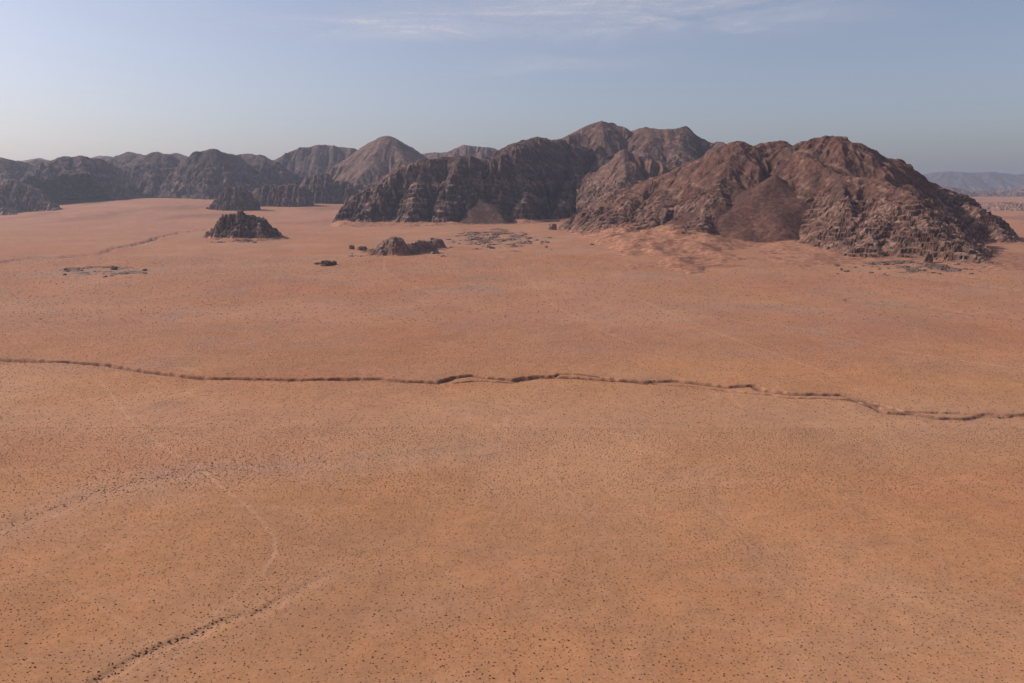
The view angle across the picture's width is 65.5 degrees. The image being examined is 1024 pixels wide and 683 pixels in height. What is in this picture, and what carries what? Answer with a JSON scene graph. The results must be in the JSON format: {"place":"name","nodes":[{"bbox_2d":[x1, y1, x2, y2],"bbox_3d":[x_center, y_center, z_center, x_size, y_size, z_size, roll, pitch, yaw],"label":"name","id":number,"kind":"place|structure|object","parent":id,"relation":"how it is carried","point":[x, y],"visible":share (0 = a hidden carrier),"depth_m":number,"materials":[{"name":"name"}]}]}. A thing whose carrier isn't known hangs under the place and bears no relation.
{"place":"outdoors","nodes":[
{"label":"outdoors","id":0,"kind":"place"},
{"bbox_2d":[0,178,62,215],"bbox_3d":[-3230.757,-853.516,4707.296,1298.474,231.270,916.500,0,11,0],"label":"mountain","id":1,"kind":"structure","parent":0,"point":[17,196],"depth_m":4708.64,"materials":[{"name":"stone"}]},
{"bbox_2d":[22,156,113,161],"bbox_3d":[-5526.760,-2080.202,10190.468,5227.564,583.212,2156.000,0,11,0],"label":"mountain","id":2,"kind":"structure","parent":0,"point":[105,158],"depth_m":10045.10,"materials":[{"name":"grey stone"}]},
{"bbox_2d":[0,149,301,200],"bbox_3d":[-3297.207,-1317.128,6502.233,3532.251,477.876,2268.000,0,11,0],"label":"mountain","id":3,"kind":"structure","parent":0,"point":[209,174],"depth_m":5891.65,"materials":[{"name":"grey stone"}]},
{"bbox_2d":[275,145,356,179],"bbox_3d":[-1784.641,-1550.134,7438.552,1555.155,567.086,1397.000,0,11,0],"label":"mountain","id":4,"kind":"structure","parent":0,"point":[302,162],"depth_m":7266.57,"materials":[{"name":"stone"}]},
{"bbox_2d":[299,136,427,192],"bbox_3d":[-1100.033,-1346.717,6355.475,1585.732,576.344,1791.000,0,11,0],"label":"mountain","id":5,"kind":"structure","parent":0,"point":[369,165],"depth_m":6047.10,"materials":[{"name":"stone"}]},
{"bbox_2d":[422,145,497,158],"bbox_3d":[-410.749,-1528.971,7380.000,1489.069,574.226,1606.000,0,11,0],"label":"mountain","id":6,"kind":"structure","parent":0,"point":[479,152],"depth_m":7231.97,"materials":[{"name":"stone"}]},
{"bbox_2d":[329,137,612,227],"bbox_3d":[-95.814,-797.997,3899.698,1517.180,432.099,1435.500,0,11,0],"label":"mountain","id":7,"kind":"structure","parent":0,"point":[532,180],"depth_m":3636.94,"materials":[{"name":"stone"}]},
{"bbox_2d":[0,197,1023,682],"bbox_3d":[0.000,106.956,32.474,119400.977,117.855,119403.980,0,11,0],"label":"ground","id":8,"kind":"structure","parent":0,"point":[136,231],"depth_m":476.50,"materials":[{"name":"orange sand"}]},
{"bbox_2d":[58,266,141,277],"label":"rock outcrop","id":9,"kind":"object","parent":8,"relation":"on","point":[73,269],"visible":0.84,"depth_m":1550.02,"materials":[{"name":"stone"}]},
{"bbox_2d":[206,186,260,210],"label":"rock outcrop","id":10,"kind":"object","parent":8,"relation":"on","point":[236,198],"visible":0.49,"depth_m":4476.27,"materials":[{"name":"stone"}]},
{"bbox_2d":[214,238,253,242],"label":"rock outcrop","id":11,"kind":"object","parent":8,"relation":"on","point":[244,240],"visible":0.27,"depth_m":2445.17,"materials":[{"name":"stone"}]},
{"bbox_2d":[199,207,287,241],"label":"rock outcrop","id":12,"kind":"object","parent":8,"relation":"on","point":[239,225],"visible":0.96,"depth_m":2540.33,"materials":[{"name":"stone"}]},
{"bbox_2d":[251,184,313,206],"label":"rock outcrop","id":13,"kind":"object","parent":8,"relation":"on","point":[288,195],"visible":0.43,"depth_m":4862.66,"materials":[{"name":"stone"}]},
{"bbox_2d":[320,260,331,265],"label":"boulder","id":14,"kind":"object","parent":8,"relation":"on","point":[325,263],"visible":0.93,"depth_m":1663.20,"materials":[{"name":"stone"}]},
{"bbox_2d":[301,173,358,203],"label":"rock outcrop","id":15,"kind":"object","parent":8,"relation":"on","point":[325,188],"visible":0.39,"depth_m":5145.28,"materials":[{"name":"stone"}]},
{"bbox_2d":[357,246,366,249],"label":"boulder","id":16,"kind":"object","parent":8,"relation":"on","point":[361,248],"visible":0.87,"depth_m":2059.34,"materials":[{"name":"stone"}]},
{"bbox_2d":[362,236,415,256],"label":"boulder","id":17,"kind":"object","parent":8,"relation":"on","point":[394,246],"visible":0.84,"depth_m":1908.77,"materials":[{"name":"stone"}]},
{"bbox_2d":[407,240,439,253],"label":"boulder","id":18,"kind":"object","parent":8,"relation":"on","point":[421,247],"visible":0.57,"depth_m":1954.81,"materials":[{"name":"stone"}]},
{"bbox_2d":[427,238,446,247],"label":"boulder","id":19,"kind":"object","parent":8,"relation":"on","point":[437,243],"visible":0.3,"depth_m":2095.96,"materials":[{"name":"stone"}]},
{"bbox_2d":[446,228,551,252],"bbox_3d":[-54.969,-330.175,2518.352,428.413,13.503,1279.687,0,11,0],"label":"rock outcrop","id":20,"kind":"object","parent":8,"relation":"on","point":[491,237],"visible":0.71,"depth_m":2478.37,"materials":[{"name":"stone"}]},
{"bbox_2d":[0,253,1023,682],"bbox_3d":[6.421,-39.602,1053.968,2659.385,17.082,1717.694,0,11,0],"label":"scrub","id":21,"kind":"object","parent":8,"relation":"on","point":[498,475],"visible":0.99,"depth_m":462.41,"materials":[{"name":"brown plant"}]},
{"bbox_2d":[547,223,556,229],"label":"boulder","id":22,"kind":"object","parent":8,"relation":"on","point":[552,226],"visible":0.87,"depth_m":2948.26,"materials":[{"name":"stone"}]},
{"bbox_2d":[922,253,932,262],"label":"boulder","id":23,"kind":"object","parent":8,"relation":"on","point":[928,258],"visible":0.86,"depth_m":1706.86,"materials":[{"name":"stone"}]},
{"bbox_2d":[863,257,1015,272],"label":"rock outcrop","id":24,"kind":"object","parent":8,"relation":"on","point":[941,267],"visible":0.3,"depth_m":1630.62,"materials":[{"name":"stone"}]},
{"bbox_2d":[0,0,1023,174],"label":"sky","id":25,"kind":"structure","parent":0,"point":[932,86],"materials":[{"name":"blue"}]},
{"bbox_2d":[576,149,675,213],"bbox_3d":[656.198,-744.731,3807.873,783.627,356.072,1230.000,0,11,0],"label":"mountain","id":26,"kind":"structure","parent":0,"point":[623,168],"depth_m":3751.60,"materials":[{"name":"stone"}]},
{"bbox_2d":[561,120,724,167],"bbox_3d":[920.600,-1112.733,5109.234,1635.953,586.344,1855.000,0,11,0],"label":"mountain","id":27,"kind":"structure","parent":0,"point":[678,147],"depth_m":4843.14,"materials":[{"name":"stone"}]},
{"bbox_2d":[557,135,1023,274],"bbox_3d":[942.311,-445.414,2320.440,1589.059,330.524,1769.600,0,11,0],"label":"mountain","id":28,"kind":"structure","parent":0,"point":[830,200],"depth_m":2275.03,"materials":[{"name":"stone"}]},
{"bbox_2d":[922,171,1023,190],"bbox_3d":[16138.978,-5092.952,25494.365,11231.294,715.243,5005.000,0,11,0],"label":"mountain","id":29,"kind":"structure","parent":0,"point":[986,181],"depth_m":24563.42,"materials":[{"name":"grey stone"}]},
{"bbox_2d":[942,186,1023,196],"bbox_3d":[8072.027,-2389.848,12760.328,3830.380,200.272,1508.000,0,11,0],"label":"mountain","id":30,"kind":"structure","parent":0,"point":[1010,193],"depth_m":12589.65,"materials":[{"name":"grey stone"}]},
{"bbox_2d":[979,202,1023,210],"bbox_3d":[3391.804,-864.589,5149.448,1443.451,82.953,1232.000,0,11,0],"label":"hill","id":31,"kind":"structure","parent":0,"point":[1003,206],"depth_m":5016.88,"materials":[{"name":"stone"}]}
]}

